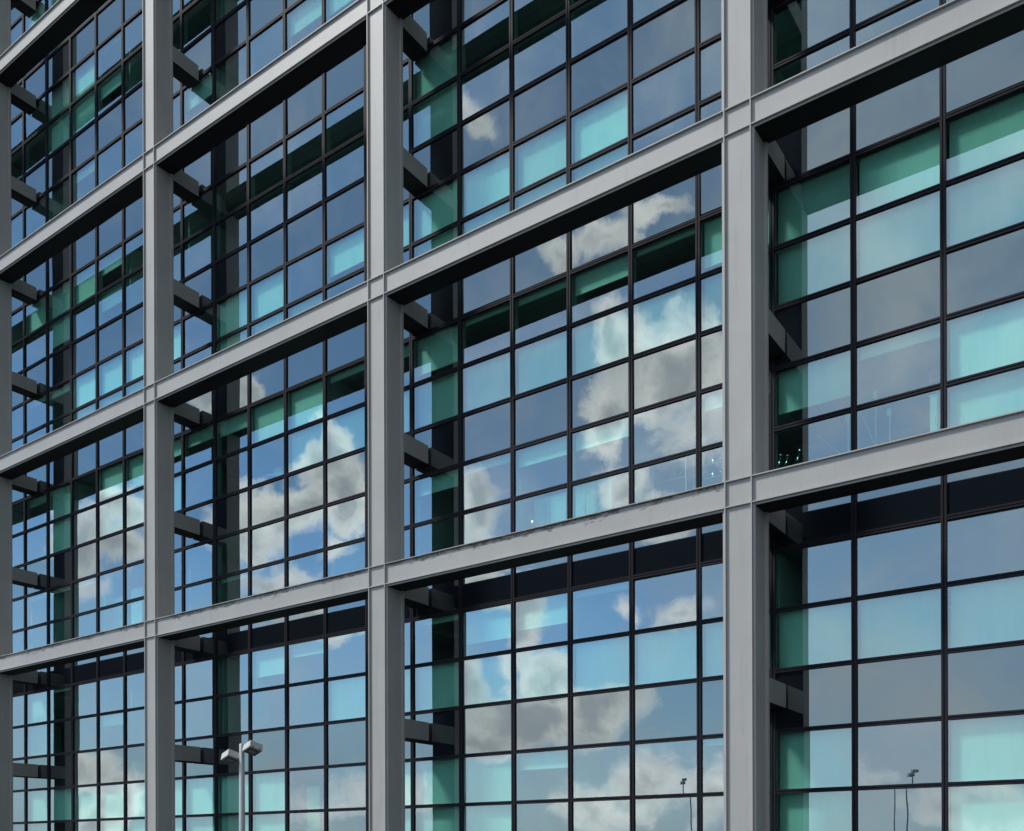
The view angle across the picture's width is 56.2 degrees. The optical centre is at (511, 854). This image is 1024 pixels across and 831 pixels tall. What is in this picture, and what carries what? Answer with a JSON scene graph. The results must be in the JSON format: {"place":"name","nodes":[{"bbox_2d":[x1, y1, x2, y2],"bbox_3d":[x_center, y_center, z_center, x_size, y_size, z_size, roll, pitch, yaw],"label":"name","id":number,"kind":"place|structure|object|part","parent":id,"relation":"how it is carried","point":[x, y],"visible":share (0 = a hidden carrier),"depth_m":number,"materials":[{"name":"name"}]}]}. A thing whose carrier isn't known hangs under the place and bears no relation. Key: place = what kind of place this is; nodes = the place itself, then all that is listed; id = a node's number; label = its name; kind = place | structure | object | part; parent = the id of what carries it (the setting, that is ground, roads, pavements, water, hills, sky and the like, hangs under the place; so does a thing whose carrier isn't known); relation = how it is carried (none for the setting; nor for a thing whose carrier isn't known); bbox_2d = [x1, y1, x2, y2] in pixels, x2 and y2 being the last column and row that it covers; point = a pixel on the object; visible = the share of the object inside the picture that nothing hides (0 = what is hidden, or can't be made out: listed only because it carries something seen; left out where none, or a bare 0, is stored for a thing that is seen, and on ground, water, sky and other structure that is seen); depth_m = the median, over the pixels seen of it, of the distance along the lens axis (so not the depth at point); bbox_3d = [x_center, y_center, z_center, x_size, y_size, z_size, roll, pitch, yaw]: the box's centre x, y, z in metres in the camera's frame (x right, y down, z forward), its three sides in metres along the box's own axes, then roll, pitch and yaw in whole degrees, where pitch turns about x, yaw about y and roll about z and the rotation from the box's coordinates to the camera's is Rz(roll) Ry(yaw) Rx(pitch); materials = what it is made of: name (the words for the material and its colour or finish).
{"place":"outdoors","nodes":[
{"label":"outdoors","id":0,"kind":"place"},
{"bbox_2d":[113,596,122,628],"bbox_3d":[-13.893,-8.295,34.228,0.609,1.716,0.497,0,0,35],"label":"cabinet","id":1,"kind":"object","parent":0,"point":[117,617],"visible":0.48,"depth_m":34.02,"materials":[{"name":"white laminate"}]},
{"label":"door","id":2,"kind":"part","parent":1,"relation":"part of","materials":[{"name":"white laminate"}]},
{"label":"door","id":3,"kind":"part","parent":1,"relation":"part of","materials":[{"name":"white laminate"}]},
{"bbox_2d":[131,586,143,623],"bbox_3d":[-12.954,-8.366,33.562,0.685,1.854,0.497,0,0,35],"label":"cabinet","id":4,"kind":"object","parent":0,"point":[137,612],"visible":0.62,"depth_m":33.36,"materials":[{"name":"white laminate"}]},
{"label":"door","id":5,"kind":"part","parent":4,"relation":"part of","materials":[{"name":"white laminate"}]},
{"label":"door","id":6,"kind":"part","parent":4,"relation":"part of","materials":[{"name":"white laminate"}]},
{"bbox_3d":[-12.904,-8.382,33.256,0.206,1.724,0.055,0,0,35],"label":"door","id":7,"kind":"part","parent":4,"relation":"part of","materials":[{"name":"white laminate"}]},
{"bbox_2d":[263,582,268,592],"bbox_3d":[-7.538,-8.122,29.403,0.180,0.450,0.175,0,0,35],"label":"bottle","id":8,"kind":"object","parent":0,"point":[266,588],"visible":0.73,"depth_m":29.34,"materials":[{"name":"glass"}]},
{"bbox_2d":[269,579,274,590],"bbox_3d":[-7.311,-8.148,29.242,0.180,0.500,0.175,0,0,35],"label":"bottle","id":9,"kind":"object","parent":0,"point":[271,586],"visible":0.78,"depth_m":29.19,"materials":[{"name":"glass"}]},
{"bbox_2d":[265,466,283,478],"bbox_3d":[-7.260,-11.634,29.614,0.620,0.950,0.694,0,0,12],"label":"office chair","id":10,"kind":"object","parent":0,"point":[278,471],"visible":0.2,"depth_m":29.67,"materials":[{"name":"blue laminate"}]},
{"bbox_2d":[0,0,1023,830],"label":"office building","id":11,"kind":"structure","parent":0,"point":[324,254],"depth_m":23.85,"materials":[{"name":"blue glass"}]},
{"bbox_2d":[269,703,284,726],"bbox_3d":[-7.164,-4.229,29.551,0.620,0.950,0.694,0,0,-33],"label":"office chair","id":12,"kind":"object","parent":11,"relation":"on","point":[276,709],"visible":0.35,"depth_m":29.68,"materials":[{"name":"blue fabric"}]},
{"bbox_2d":[307,786,319,830],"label":"curtain","id":13,"kind":"object","parent":11,"relation":"hanging from","point":[313,802],"visible":1,"depth_m":28.09,"materials":[{"name":"beige fabric"}]},
{"bbox_2d":[576,477,621,516],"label":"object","id":14,"kind":"object","parent":11,"relation":"on","point":[598,496],"visible":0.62,"depth_m":22.71,"materials":[{"name":"white laminate"}]},
{"bbox_3d":[1.610,-8.192,22.968,0.343,1.261,0.055,0,0,35],"label":"door","id":15,"kind":"part","parent":14,"relation":"part of","materials":[{"name":"white laminate"}]},
{"bbox_3d":[1.900,-8.193,22.762,0.343,1.261,0.055,0,0,35],"label":"door","id":16,"kind":"part","parent":14,"relation":"part of","materials":[{"name":"white laminate"}]},
{"bbox_3d":[2.190,-8.194,22.557,0.343,1.261,0.055,0,0,35],"label":"door","id":17,"kind":"part","parent":14,"relation":"part of","materials":[{"name":"white laminate"}]},
{"bbox_2d":[652,457,693,498],"bbox_3d":[3.652,-8.188,21.716,0.852,1.400,0.432,0,0,35],"label":"metal rack","id":18,"kind":"object","parent":11,"relation":"on","point":[685,463],"visible":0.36,"depth_m":21.69,"materials":[{"name":"white metal"}]},
{"bbox_2d":[704,448,722,485],"bbox_3d":[4.479,-8.212,21.130,0.550,1.443,0.432,0,0,35],"label":"metal rack","id":19,"kind":"object","parent":11,"relation":"on","point":[711,467],"visible":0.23,"depth_m":21.10,"materials":[{"name":"white metal"}]},
{"bbox_2d":[818,415,849,453],"bbox_3d":[6.723,-8.225,19.609,0.524,1.473,0.763,0,0,-28],"label":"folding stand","id":20,"kind":"object","parent":11,"relation":"on","point":[847,418],"visible":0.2,"depth_m":19.45,"materials":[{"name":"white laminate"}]},
{"bbox_2d":[860,390,877,444],"bbox_3d":[7.250,-8.387,19.218,0.533,1.793,0.467,0,0,-18],"label":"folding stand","id":21,"kind":"object","parent":11,"relation":"on","point":[875,394],"visible":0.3,"depth_m":19.14,"materials":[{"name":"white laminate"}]},
{"bbox_2d":[887,407,891,441],"bbox_3d":[7.470,-8.175,18.938,0.531,1.368,0.493,0,0,35],"label":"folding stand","id":22,"kind":"object","parent":11,"relation":"on","point":[889,412],"visible":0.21,"depth_m":18.99,"materials":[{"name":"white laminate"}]},
{"bbox_2d":[929,393,939,431],"bbox_3d":[8.218,-8.166,18.554,0.189,1.330,0.497,0,0,35],"label":"cabinet","id":23,"kind":"object","parent":11,"relation":"on","point":[933,412],"visible":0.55,"depth_m":18.39,"materials":[{"name":"white laminate"}]},
{"bbox_3d":[8.091,-8.181,18.374,0.147,1.200,0.055,0,0,35],"label":"door","id":24,"kind":"part","parent":23,"relation":"part of","materials":[{"name":"white laminate"}]},
{"bbox_3d":[-6.369,-0.423,28.958,1.600,0.740,0.700,0,0,35],"label":"desk","id":25,"kind":"object","parent":11,"relation":"on","visible":0},
{"bbox_2d":[293,797,306,827],"bbox_3d":[-6.400,-1.257,28.917,0.560,0.922,0.180,0,0,35],"label":"monitor","id":26,"kind":"object","parent":25,"relation":"on","point":[299,803],"visible":0.89,"depth_m":28.90,"materials":[{"name":"grey plastic"}]},
{"bbox_2d":[534,492,566,526],"bbox_3d":[1.057,-8.129,23.631,0.967,1.298,0.497,0,0,35],"label":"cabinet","id":27,"kind":"object","parent":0,"point":[550,509],"visible":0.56,"depth_m":23.45,"materials":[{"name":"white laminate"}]},
{"bbox_3d":[0.738,-8.143,23.586,0.457,1.168,0.055,0,0,35],"label":"door","id":28,"kind":"part","parent":27,"relation":"part of","materials":[{"name":"white laminate"}]},
{"bbox_3d":[1.120,-8.144,23.315,0.457,1.168,0.055,0,0,35],"label":"door","id":29,"kind":"part","parent":27,"relation":"part of","materials":[{"name":"white laminate"}]},
{"bbox_2d":[929,369,939,429],"bbox_3d":[8.228,-8.371,18.448,0.260,1.748,0.462,0,0,35],"label":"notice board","id":30,"kind":"object","parent":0,"point":[934,375],"visible":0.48,"depth_m":18.28,"materials":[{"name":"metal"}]},
{"bbox_3d":[5.995,-7.715,20.056,0.936,0.440,0.500,0,0,35],"label":"side table","id":31,"kind":"object","parent":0,"visible":0},
{"bbox_2d":[778,454,784,467],"bbox_3d":[5.681,-8.186,20.216,0.200,0.500,0.195,0,0,35],"label":"bottle","id":32,"kind":"object","parent":31,"relation":"on","point":[781,461],"visible":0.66,"depth_m":20.15,"materials":[{"name":"glass"}]},
{"bbox_2d":[784,454,791,466],"bbox_3d":[5.797,-8.166,20.134,0.180,0.460,0.175,0,0,35],"label":"bottle","id":33,"kind":"object","parent":31,"relation":"on","point":[787,462],"visible":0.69,"depth_m":20.07,"materials":[{"name":"glass"}]},
{"bbox_2d":[795,449,805,463],"bbox_3d":[6.008,-8.187,19.984,0.220,0.500,0.214,0,0,35],"label":"bottle","id":34,"kind":"object","parent":31,"relation":"on","point":[800,458],"visible":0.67,"depth_m":19.91,"materials":[{"name":"glass"}]},
{"bbox_2d":[806,446,815,461],"bbox_3d":[6.197,-8.197,19.850,0.200,0.520,0.195,0,0,35],"label":"bottle","id":35,"kind":"object","parent":31,"relation":"on","point":[811,455],"visible":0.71,"depth_m":19.78,"materials":[{"name":"glass"}]},
{"label":"road","id":36,"kind":"structure","parent":0,"visible":0},
{"bbox_2d":[221,740,262,830],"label":"street lamp","id":37,"kind":"object","parent":36,"relation":"on","point":[250,747],"visible":1,"depth_m":13.96,"materials":[{"name":"grey metal"}]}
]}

